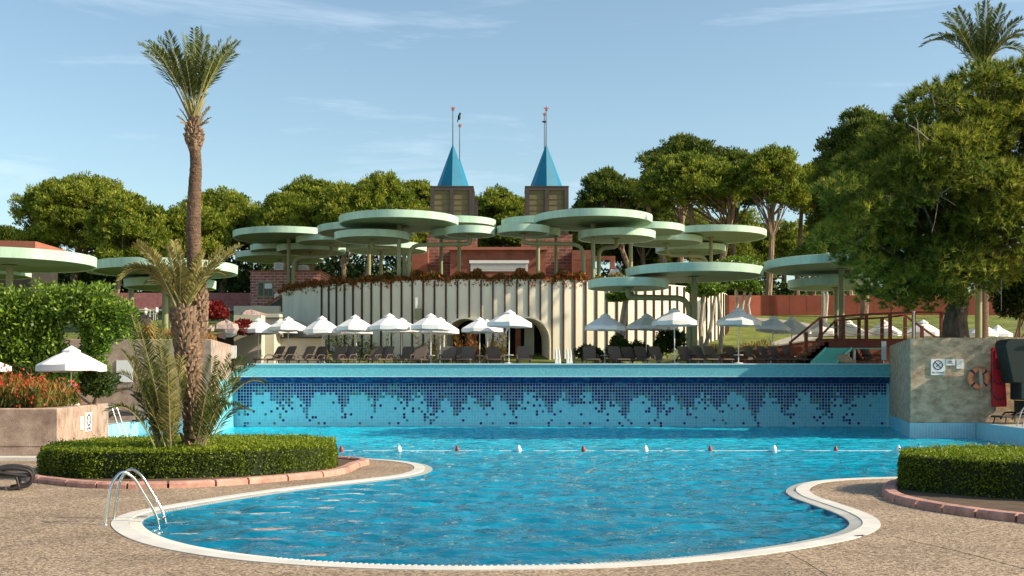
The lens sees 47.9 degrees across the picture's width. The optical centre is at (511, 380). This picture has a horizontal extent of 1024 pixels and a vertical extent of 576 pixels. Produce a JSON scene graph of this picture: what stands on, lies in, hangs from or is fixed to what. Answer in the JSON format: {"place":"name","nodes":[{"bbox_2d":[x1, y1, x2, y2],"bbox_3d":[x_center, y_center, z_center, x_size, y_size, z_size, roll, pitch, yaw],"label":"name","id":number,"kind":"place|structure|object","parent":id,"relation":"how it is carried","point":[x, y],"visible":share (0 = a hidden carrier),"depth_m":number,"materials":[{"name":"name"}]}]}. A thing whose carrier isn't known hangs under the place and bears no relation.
{"place":"outdoors","nodes":[
{"label":"outdoors","id":0,"kind":"place"},
{"bbox_2d":[51,291,245,370],"bbox_3d":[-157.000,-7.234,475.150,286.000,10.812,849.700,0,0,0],"label":"hillside","id":1,"kind":"structure","parent":0,"point":[71,333],"depth_m":66.03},
{"bbox_2d":[0,240,66,293],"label":"red roofed house","id":2,"kind":"structure","parent":1,"relation":"on","point":[47,278],"depth_m":67.00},
{"bbox_2d":[6,170,139,284],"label":"stone pine","id":3,"kind":"object","parent":1,"relation":"on","point":[54,210],"visible":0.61,"depth_m":101.20,"materials":[{"name":"green plant"}]},
{"bbox_2d":[82,189,176,292],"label":"stone pine","id":4,"kind":"object","parent":1,"relation":"on","point":[122,222],"visible":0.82,"depth_m":95.47,"materials":[{"name":"green plant"}]},
{"bbox_2d":[90,257,237,329],"bbox_3d":[-17.448,-4.222,58.000,7.129,3.463,7.129,0,0,0],"label":"disc canopy","id":5,"kind":"object","parent":1,"relation":"on","point":[110,266],"visible":0.38,"depth_m":57.04,"materials":[{"name":"green paint"}]},
{"bbox_2d":[123,277,215,327],"bbox_3d":[-18.080,-4.080,61.000,4.717,2.680,4.717,0,0,0],"label":"disc canopy","id":6,"kind":"object","parent":1,"relation":"on","point":[134,283],"visible":0.38,"depth_m":60.24,"materials":[{"name":"green paint"}]},
{"bbox_2d":[109,293,249,344],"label":"garden wall","id":7,"kind":"structure","parent":1,"relation":"on","point":[151,301],"depth_m":85.00,"materials":[{"name":"pink stone"}]},
{"bbox_2d":[163,203,235,259],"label":"stone pine","id":8,"kind":"object","parent":1,"relation":"on","point":[217,228],"visible":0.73,"depth_m":99.56,"materials":[{"name":"green plant"}]},
{"bbox_2d":[176,185,264,292],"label":"stone pine","id":9,"kind":"object","parent":1,"relation":"on","point":[239,210],"visible":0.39,"depth_m":105.62,"materials":[{"name":"green plant"}]},
{"bbox_2d":[250,189,315,243],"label":"stone pine","id":10,"kind":"object","parent":1,"relation":"on","point":[286,208],"visible":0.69,"depth_m":99.75,"materials":[{"name":"green plant"}]},
{"bbox_2d":[249,271,330,305],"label":"brick house","id":11,"kind":"structure","parent":1,"relation":"on","point":[265,286],"depth_m":80.00,"materials":[{"name":"red brick"}]},
{"bbox_2d":[278,174,333,270],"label":"stone pine","id":12,"kind":"object","parent":1,"relation":"on","point":[311,188],"visible":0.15,"depth_m":102.65,"materials":[{"name":"green plant"}]},
{"bbox_2d":[312,180,369,276],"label":"stone pine","id":13,"kind":"object","parent":1,"relation":"on","point":[336,197],"visible":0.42,"depth_m":97.96,"materials":[{"name":"green plant"}]},
{"bbox_2d":[58,249,858,294],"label":"understorey","id":14,"kind":"object","parent":1,"relation":"on","point":[240,281],"visible":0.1,"depth_m":107.27,"materials":[{"name":"green plant"}]},
{"bbox_2d":[142,470,848,523],"bbox_3d":[-0.909,2.518,24.933,31.391,0.385,19.899,0,0,23],"label":"pool lip","id":15,"kind":"object","parent":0,"point":[380,482],"visible":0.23,"depth_m":22.64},
{"bbox_2d":[143,463,848,521],"bbox_3d":[-0.848,2.317,24.807,31.603,0.015,20.116,0,0,23],"label":"overflow grate","id":16,"kind":"object","parent":15,"relation":"on","point":[428,469],"visible":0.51,"depth_m":25.58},
{"bbox_2d":[129,491,861,565],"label":"grate bars","id":17,"kind":"object","parent":16,"relation":"on","point":[136,524],"visible":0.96,"depth_m":17.97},
{"bbox_2d":[0,460,1023,575],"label":"pool deck","id":18,"kind":"structure","parent":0,"point":[50,530],"depth_m":15.91,"materials":[{"name":"stone"}]},
{"bbox_2d":[0,464,34,490],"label":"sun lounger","id":19,"kind":"object","parent":18,"relation":"on","point":[11,471],"visible":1,"depth_m":24.23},
{"bbox_2d":[0,403,107,460],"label":"planter wall","id":20,"kind":"structure","parent":18,"relation":"on","point":[25,432],"depth_m":34.00,"materials":[{"name":"concrete"}]},
{"bbox_2d":[0,363,81,407],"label":"flower bed","id":21,"kind":"object","parent":20,"relation":"on","point":[20,392],"visible":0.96,"depth_m":34.83,"materials":[{"name":"red plant"}]},
{"bbox_2d":[35,346,106,404],"bbox_3d":[-14.730,-0.155,38.521,2.142,2.040,2.141,0,0,-37],"label":"parasol","id":22,"kind":"object","parent":20,"relation":"on","point":[70,359],"visible":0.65,"depth_m":37.90,"materials":[{"name":"white fabric"}]},
{"bbox_2d":[69,370,121,404],"bbox_3d":[-14.207,0.247,39.434,1.538,1.310,1.802,0,0,0],"label":"shrub","id":23,"kind":"object","parent":20,"relation":"on","point":[95,385],"visible":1,"depth_m":39.13,"materials":[{"name":"green plant"}]},
{"bbox_2d":[102,468,168,525],"bbox_3d":[-6.198,2.054,18.793,0.951,1.213,0.883,0,0,0],"label":"pool ladder","id":24,"kind":"object","parent":18,"relation":"attached to","point":[126,472],"visible":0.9,"depth_m":18.84,"materials":[{"name":"metal"}]},
{"bbox_2d":[55,339,236,434],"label":"retaining wall","id":25,"kind":"structure","parent":18,"relation":"on","point":[117,359],"depth_m":50.00,"materials":[{"name":"stone"}]},
{"bbox_2d":[0,247,96,290],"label":"disc canopy","id":26,"kind":"object","parent":25,"relation":"on","point":[24,260],"visible":0.95,"depth_m":49.10,"materials":[{"name":"green paint"}]},
{"bbox_2d":[26,456,368,488],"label":"planter kerb","id":27,"kind":"structure","parent":18,"relation":"on","point":[340,470],"depth_m":25.51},
{"bbox_2d":[44,459,355,483],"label":"planter soil","id":28,"kind":"structure","parent":27,"relation":"in","point":[341,462],"depth_m":26.33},
{"bbox_2d":[36,430,338,478],"bbox_3d":[-8.047,1.820,29.830,7.158,0.883,7.384,0,0,0],"label":"clipped hedge","id":29,"kind":"object","parent":28,"relation":"on","point":[222,455],"visible":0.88,"depth_m":26.86,"materials":[{"name":"green plant"}]},
{"bbox_2d":[116,238,242,445],"bbox_3d":[-8.033,-0.773,27.959,2.730,5.516,1.951,0,0,0],"label":"palm tree","id":30,"kind":"object","parent":29,"relation":"in","point":[185,324],"visible":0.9,"depth_m":27.74,"materials":[{"name":"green plant"}]},
{"bbox_2d":[101,310,267,451],"bbox_3d":[-7.744,0.070,27.142,3.854,3.466,2.016,0,0,0],"label":"young palm","id":31,"kind":"object","parent":29,"relation":"in","point":[160,417],"visible":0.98,"depth_m":27.00,"materials":[{"name":"green plant"}]},
{"bbox_2d":[137,26,241,420],"bbox_3d":[-8.199,-3.489,28.720,2.666,11.035,1.820,0,0,0],"label":"palm tree","id":32,"kind":"object","parent":29,"relation":"in","point":[191,82],"visible":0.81,"depth_m":28.55,"materials":[{"name":"green plant"}]},
{"bbox_2d":[111,458,897,570],"bbox_3d":[-0.726,2.322,24.558,31.915,0.075,20.356,0,0,22],"label":"pool coping","id":33,"kind":"object","parent":18,"relation":"on","point":[120,524],"visible":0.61,"depth_m":15.82,"materials":[{"name":"stone"}]},
{"bbox_2d":[219,363,900,432],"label":"waterfall wall","id":34,"kind":"structure","parent":18,"relation":"on","point":[577,394],"depth_m":59.00,"materials":[{"name":"tile"}]},
{"bbox_2d":[810,347,880,362],"bbox_3d":[16.900,-1.246,58.766,4.116,0.984,1.101,0,0,-20],"label":"water slide","id":35,"kind":"object","parent":34,"relation":"on","point":[826,355],"visible":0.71,"depth_m":58.65,"materials":[{"name":"teal paint"}]},
{"bbox_2d":[881,338,1023,438],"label":"retaining wall","id":36,"kind":"structure","parent":18,"relation":"on","point":[925,403],"depth_m":47.20,"materials":[{"name":"grey concrete"}]},
{"bbox_2d":[991,337,1006,406],"bbox_3d":[19.872,-0.356,47.010,0.616,2.830,0.240,0,0,0],"label":"rescue board","id":37,"kind":"object","parent":36,"relation":"hanging from","point":[998,393],"visible":0.79,"depth_m":46.97,"materials":[{"name":"red plastic"}]},
{"bbox_2d":[987,269,1023,337],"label":"tree","id":38,"kind":"object","parent":36,"relation":"on","point":[1012,299],"visible":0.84,"depth_m":50.18,"materials":[{"name":"green plant"}]},
{"bbox_2d":[882,479,1023,522],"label":"planter kerb","id":39,"kind":"structure","parent":18,"relation":"on","point":[890,492],"depth_m":20.10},
{"bbox_2d":[897,487,1023,512],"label":"planter soil","id":40,"kind":"structure","parent":39,"relation":"in","point":[1009,504],"depth_m":21.49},
{"bbox_2d":[896,439,1023,498],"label":"clipped hedge","id":41,"kind":"object","parent":40,"relation":"on","point":[989,470],"visible":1,"depth_m":22.72,"materials":[{"name":"green plant"}]},
{"bbox_2d":[990,423,1023,427],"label":"side deck","id":42,"kind":"structure","parent":18,"relation":"on","point":[1014,424],"depth_m":45.43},
{"bbox_2d":[995,338,1023,414],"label":"green bin","id":43,"kind":"object","parent":42,"relation":"on","point":[1010,354],"visible":0.99,"depth_m":45.72,"materials":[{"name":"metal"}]},
{"bbox_2d":[0,0,1023,371],"label":"sky","id":44,"kind":"structure","parent":0,"point":[333,90],"materials":[{"name":"blue"}]},
{"bbox_2d":[108,421,1023,445],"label":"tiled pool edge","id":45,"kind":"object","parent":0,"point":[1001,433],"visible":0.43,"depth_m":45.03,"materials":[{"name":"tile"}]},
{"bbox_2d":[132,426,1023,565],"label":"pool water","id":46,"kind":"structure","parent":0,"point":[488,503],"depth_m":22.84,"materials":[{"name":"liquid"}]},
{"bbox_2d":[338,445,900,451],"bbox_3d":[5.000,2.300,38.600,28.000,0.293,0.178,0,0,0],"label":"float line","id":47,"kind":"object","parent":46,"relation":"on","point":[583,449],"visible":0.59,"depth_m":38.59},
{"bbox_2d":[326,291,1023,362],"bbox_3d":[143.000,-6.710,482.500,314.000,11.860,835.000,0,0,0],"label":"lawn","id":48,"kind":"structure","parent":0,"point":[746,334],"depth_m":79.62,"materials":[{"name":"plant"}]},
{"bbox_2d":[345,168,428,275],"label":"stone pine","id":49,"kind":"object","parent":48,"relation":"on","point":[380,190],"visible":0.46,"depth_m":99.21,"materials":[{"name":"green plant"}]},
{"bbox_2d":[402,179,431,242],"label":"stone pine","id":50,"kind":"object","parent":48,"relation":"on","point":[421,190],"visible":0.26,"depth_m":109.01,"materials":[{"name":"green plant"}]},
{"bbox_2d":[475,183,524,246],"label":"stone pine","id":51,"kind":"object","parent":48,"relation":"on","point":[504,202],"visible":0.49,"depth_m":110.52,"materials":[{"name":"green plant"}]},
{"bbox_2d":[274,279,728,359],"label":"rotunda","id":52,"kind":"structure","parent":48,"relation":"on","point":[560,317],"depth_m":69.02,"materials":[{"name":"concrete"}]},
{"bbox_2d":[233,226,317,283],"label":"disc canopy","id":53,"kind":"object","parent":52,"relation":"on","point":[270,234],"visible":0.65,"depth_m":77.86,"materials":[{"name":"green paint"}]},
{"bbox_2d":[235,250,323,263],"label":"disc canopy","id":54,"kind":"object","parent":52,"relation":"on","point":[267,257],"visible":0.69,"depth_m":86.62,"materials":[{"name":"green paint"}]},
{"bbox_2d":[276,243,345,270],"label":"disc canopy","id":55,"kind":"object","parent":52,"relation":"on","point":[298,250],"visible":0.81,"depth_m":82.03,"materials":[{"name":"green paint"}]},
{"bbox_2d":[291,233,353,283],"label":"disc canopy","id":56,"kind":"object","parent":52,"relation":"on","point":[316,239],"visible":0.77,"depth_m":79.35,"materials":[{"name":"green paint"}]},
{"bbox_2d":[277,273,411,296],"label":"flower strip","id":57,"kind":"object","parent":52,"relation":"on","point":[334,280],"visible":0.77,"depth_m":71.46,"materials":[{"name":"red plant"}]},
{"bbox_2d":[317,222,414,274],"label":"disc canopy","id":58,"kind":"object","parent":52,"relation":"on","point":[327,229],"visible":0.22,"depth_m":73.87,"materials":[{"name":"green paint"}]},
{"bbox_2d":[334,229,410,275],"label":"disc canopy","id":59,"kind":"object","parent":52,"relation":"on","point":[373,238],"visible":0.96,"depth_m":69.60,"materials":[{"name":"green paint"}]},
{"bbox_2d":[347,242,426,277],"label":"disc canopy","id":60,"kind":"object","parent":52,"relation":"on","point":[361,249],"visible":0.62,"depth_m":81.88,"materials":[{"name":"green paint"}]},
{"bbox_2d":[339,209,458,277],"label":"disc canopy","id":61,"kind":"object","parent":52,"relation":"on","point":[414,221],"visible":0.85,"depth_m":68.08,"materials":[{"name":"green paint"}]},
{"bbox_2d":[407,225,495,276],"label":"disc canopy","id":62,"kind":"object","parent":52,"relation":"on","point":[469,232],"visible":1,"depth_m":68.81,"materials":[{"name":"green paint"}]},
{"bbox_2d":[427,107,477,277],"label":"spire tower","id":63,"kind":"structure","parent":52,"relation":"on","point":[452,192],"depth_m":86.12,"materials":[{"name":"metal"}]},
{"bbox_2d":[454,215,495,271],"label":"disc canopy","id":64,"kind":"object","parent":52,"relation":"on","point":[473,220],"visible":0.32,"depth_m":74.45,"materials":[{"name":"green paint"}]},
{"bbox_2d":[409,267,588,287],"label":"flower strip","id":65,"kind":"object","parent":52,"relation":"on","point":[477,274],"visible":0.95,"depth_m":68.26,"materials":[{"name":"red plant"}]},
{"bbox_2d":[412,247,620,278],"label":"bar house","id":66,"kind":"structure","parent":52,"relation":"on","point":[490,261],"depth_m":84.00,"materials":[{"name":"brick"}]},
{"bbox_2d":[497,223,585,272],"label":"disc canopy","id":67,"kind":"object","parent":52,"relation":"on","point":[522,230],"visible":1,"depth_m":68.80,"materials":[{"name":"green paint"}]},
{"bbox_2d":[521,107,571,277],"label":"spire tower","id":68,"kind":"structure","parent":52,"relation":"on","point":[546,191],"depth_m":86.10,"materials":[{"name":"metal"}]},
{"bbox_2d":[534,208,652,278],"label":"disc canopy","id":69,"kind":"object","parent":52,"relation":"on","point":[579,219],"visible":0.88,"depth_m":67.96,"materials":[{"name":"green paint"}]},
{"bbox_2d":[578,227,655,275],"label":"disc canopy","id":70,"kind":"object","parent":52,"relation":"on","point":[616,236],"visible":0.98,"depth_m":69.50,"materials":[{"name":"green paint"}]},
{"bbox_2d":[629,221,684,267],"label":"disc canopy","id":71,"kind":"object","parent":52,"relation":"on","point":[661,228],"visible":0.46,"depth_m":74.15,"materials":[{"name":"green paint"}]},
{"bbox_2d":[633,233,707,261],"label":"disc canopy","id":72,"kind":"object","parent":52,"relation":"on","point":[676,241],"visible":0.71,"depth_m":79.30,"materials":[{"name":"green paint"}]},
{"bbox_2d":[655,242,725,261],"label":"disc canopy","id":73,"kind":"object","parent":52,"relation":"on","point":[703,248],"visible":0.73,"depth_m":83.21,"materials":[{"name":"green paint"}]},
{"bbox_2d":[684,224,766,282],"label":"disc canopy","id":74,"kind":"object","parent":52,"relation":"on","point":[721,234],"visible":0.73,"depth_m":77.77,"materials":[{"name":"green paint"}]},
{"bbox_2d":[569,165,649,268],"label":"stone pine","id":75,"kind":"object","parent":48,"relation":"on","point":[608,187],"visible":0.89,"depth_m":103.58,"materials":[{"name":"green plant"}]},
{"bbox_2d":[605,292,633,362],"bbox_3d":[6.117,-3.046,64.948,1.834,4.593,1.460,0,0,0],"label":"tree","id":76,"kind":"object","parent":48,"relation":"on","point":[616,297],"visible":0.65,"depth_m":64.93,"materials":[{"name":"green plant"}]},
{"bbox_2d":[595,244,670,270],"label":"stone pine","id":77,"kind":"object","parent":48,"relation":"on","point":[652,256],"visible":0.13,"depth_m":120.52,"materials":[{"name":"green plant"}]},
{"bbox_2d":[622,201,677,264],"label":"stone pine","id":78,"kind":"object","parent":48,"relation":"on","point":[665,214],"visible":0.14,"depth_m":116.47,"materials":[{"name":"green plant"}]},
{"bbox_2d":[635,131,725,262],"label":"stone pine","id":79,"kind":"object","parent":48,"relation":"on","point":[677,142],"visible":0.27,"depth_m":110.48,"materials":[{"name":"green plant"}]},
{"bbox_2d":[630,149,745,284],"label":"stone pine","id":80,"kind":"object","parent":48,"relation":"on","point":[698,178],"visible":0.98,"depth_m":98.02,"materials":[{"name":"green plant"}]},
{"bbox_2d":[684,282,729,362],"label":"tree","id":81,"kind":"object","parent":48,"relation":"on","point":[711,289],"visible":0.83,"depth_m":66.46,"materials":[{"name":"green plant"}]},
{"bbox_2d":[698,222,766,261],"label":"stone pine","id":82,"kind":"object","parent":48,"relation":"on","point":[743,248],"visible":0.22,"depth_m":116.32,"materials":[{"name":"green plant"}]},
{"bbox_2d":[708,145,765,256],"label":"stone pine","id":83,"kind":"object","parent":48,"relation":"on","point":[735,157],"visible":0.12,"depth_m":107.00,"materials":[{"name":"green plant"}]},
{"bbox_2d":[725,279,764,314],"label":"tree","id":84,"kind":"object","parent":48,"relation":"on","point":[750,286],"visible":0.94,"depth_m":73.65,"materials":[{"name":"green plant"}]},
{"bbox_2d":[732,142,813,294],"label":"stone pine","id":85,"kind":"object","parent":48,"relation":"on","point":[765,165],"visible":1,"depth_m":96.00,"materials":[{"name":"green plant"}]},
{"bbox_2d":[751,218,828,282],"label":"stone pine","id":86,"kind":"object","parent":48,"relation":"on","point":[785,240],"visible":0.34,"depth_m":118.14,"materials":[{"name":"green plant"}]},
{"bbox_2d":[788,161,821,294],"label":"stone pine","id":87,"kind":"object","parent":48,"relation":"on","point":[809,170],"visible":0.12,"depth_m":105.25,"materials":[{"name":"green plant"}]},
{"bbox_2d":[803,171,887,294],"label":"stone pine","id":88,"kind":"object","parent":48,"relation":"on","point":[811,220],"visible":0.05,"depth_m":99.52,"materials":[{"name":"green plant"}]},
{"bbox_2d":[806,104,902,317],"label":"stone pine","id":89,"kind":"object","parent":48,"relation":"on","point":[860,121],"visible":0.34,"depth_m":87.05,"materials":[{"name":"green plant"}]},
{"bbox_2d":[729,295,1022,315],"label":"garden wall","id":90,"kind":"structure","parent":48,"relation":"on","point":[762,305],"depth_m":89.84,"materials":[{"name":"red brick"}]},
{"bbox_2d":[802,52,1023,337],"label":"pine tree","id":91,"kind":"object","parent":48,"relation":"on","point":[963,210],"visible":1,"depth_m":45.73,"materials":[{"name":"green plant"}]},
{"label":"upper deck","id":92,"kind":"structure","parent":0,"visible":0},
{"bbox_2d":[234,306,323,366],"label":"terrace wall","id":93,"kind":"structure","parent":92,"relation":"on","point":[247,346],"depth_m":63.64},
{"bbox_2d":[303,316,340,362],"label":"parasol","id":94,"kind":"object","parent":92,"relation":"on","point":[322,325],"visible":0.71,"depth_m":59.99,"materials":[{"name":"white fabric"}]},
{"bbox_2d":[336,315,373,362],"bbox_3d":[-8.231,-2.131,60.425,1.952,2.690,1.951,0,0,-8],"label":"parasol","id":95,"kind":"object","parent":92,"relation":"on","point":[354,323],"visible":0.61,"depth_m":59.85,"materials":[{"name":"white fabric"}]},
{"bbox_2d":[369,313,409,361],"bbox_3d":[-6.388,-2.159,60.225,2.104,2.746,2.105,0,0,39],"label":"parasol","id":96,"kind":"object","parent":92,"relation":"on","point":[389,322],"visible":0.77,"depth_m":59.64,"materials":[{"name":"white fabric"}]},
{"bbox_2d":[411,313,450,362],"bbox_3d":[-4.239,-2.160,60.214,2.105,2.744,2.104,0,0,39],"label":"parasol","id":97,"kind":"object","parent":92,"relation":"on","point":[430,322],"visible":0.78,"depth_m":59.66,"materials":[{"name":"white fabric"}]},
{"bbox_2d":[487,310,531,362],"bbox_3d":[-0.137,-2.220,59.209,2.195,2.868,2.195,0,0,25],"label":"parasol","id":98,"kind":"object","parent":92,"relation":"on","point":[509,319],"visible":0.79,"depth_m":58.62,"materials":[{"name":"white fabric"}]},
{"bbox_2d":[585,313,625,362],"bbox_3d":[4.880,-2.173,60.399,2.047,2.775,2.048,0,0,-4],"label":"parasol","id":99,"kind":"object","parent":92,"relation":"on","point":[605,322],"visible":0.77,"depth_m":59.84,"materials":[{"name":"white fabric"}]},
{"bbox_2d":[588,277,690,362],"bbox_3d":[6.416,-3.084,60.439,4.936,4.608,4.245,0,0,28],"label":"disc canopy","id":100,"kind":"object","parent":92,"relation":"on","point":[627,285],"visible":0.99,"depth_m":60.23,"materials":[{"name":"metal"}]},
{"bbox_2d":[652,328,685,353],"bbox_3d":[8.963,-2.214,64.813,2.173,1.545,2.000,0,0,0],"label":"shrub","id":101,"kind":"object","parent":92,"relation":"on","point":[664,342],"visible":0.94,"depth_m":64.32,"materials":[{"name":"green plant"}]},
{"bbox_2d":[652,307,696,362],"bbox_3d":[8.315,-2.271,59.026,2.188,2.971,2.188,0,0,31],"label":"parasol","id":102,"kind":"object","parent":92,"relation":"on","point":[674,317],"visible":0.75,"depth_m":58.47,"materials":[{"name":"white fabric"}]},
{"bbox_2d":[626,262,763,362],"bbox_3d":[9.641,-3.405,61.000,7.224,5.250,7.224,0,0,0],"label":"disc canopy","id":103,"kind":"object","parent":92,"relation":"on","point":[693,273],"visible":0.91,"depth_m":59.27,"materials":[{"name":"green paint"}]},
{"bbox_2d":[716,307,761,362],"bbox_3d":[11.611,-2.278,59.008,2.188,2.983,2.188,0,0,22],"label":"parasol","id":104,"kind":"object","parent":92,"relation":"on","point":[738,317],"visible":0.84,"depth_m":58.44,"materials":[{"name":"white fabric"}]},
{"bbox_2d":[720,340,889,362],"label":"sun loungers","id":105,"kind":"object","parent":92,"relation":"on","point":[798,347],"depth_m":65.25,"materials":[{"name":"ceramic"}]},
{"bbox_2d":[764,253,882,338],"bbox_3d":[17.436,-3.608,61.000,8.038,5.657,8.038,0,0,0],"label":"disc canopy","id":106,"kind":"object","parent":92,"relation":"on","point":[813,265],"visible":0.52,"depth_m":60.80,"materials":[{"name":"green paint"}]},
{"bbox_2d":[787,276,873,319],"bbox_3d":[17.760,-3.238,64.000,4.804,4.916,4.804,0,0,0],"label":"disc canopy","id":107,"kind":"object","parent":92,"relation":"on","point":[830,283],"visible":0.71,"depth_m":63.05,"materials":[{"name":"green paint"}]},
{"bbox_2d":[789,311,944,362],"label":"wooden bridge","id":108,"kind":"structure","parent":92,"relation":"on","point":[814,350],"depth_m":59.20,"materials":[{"name":"red wood"}]},
{"bbox_2d":[918,0,1023,337],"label":"palm tree","id":109,"kind":"object","parent":92,"relation":"on","point":[975,43],"visible":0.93,"depth_m":61.34,"materials":[{"name":"green plant"}]},
{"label":"side terrace","id":110,"kind":"structure","parent":0,"visible":0},
{"bbox_2d":[0,276,141,387],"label":"hedge arch","id":111,"kind":"structure","parent":110,"relation":"on","point":[30,336],"depth_m":42.72,"materials":[{"name":"green plant"}]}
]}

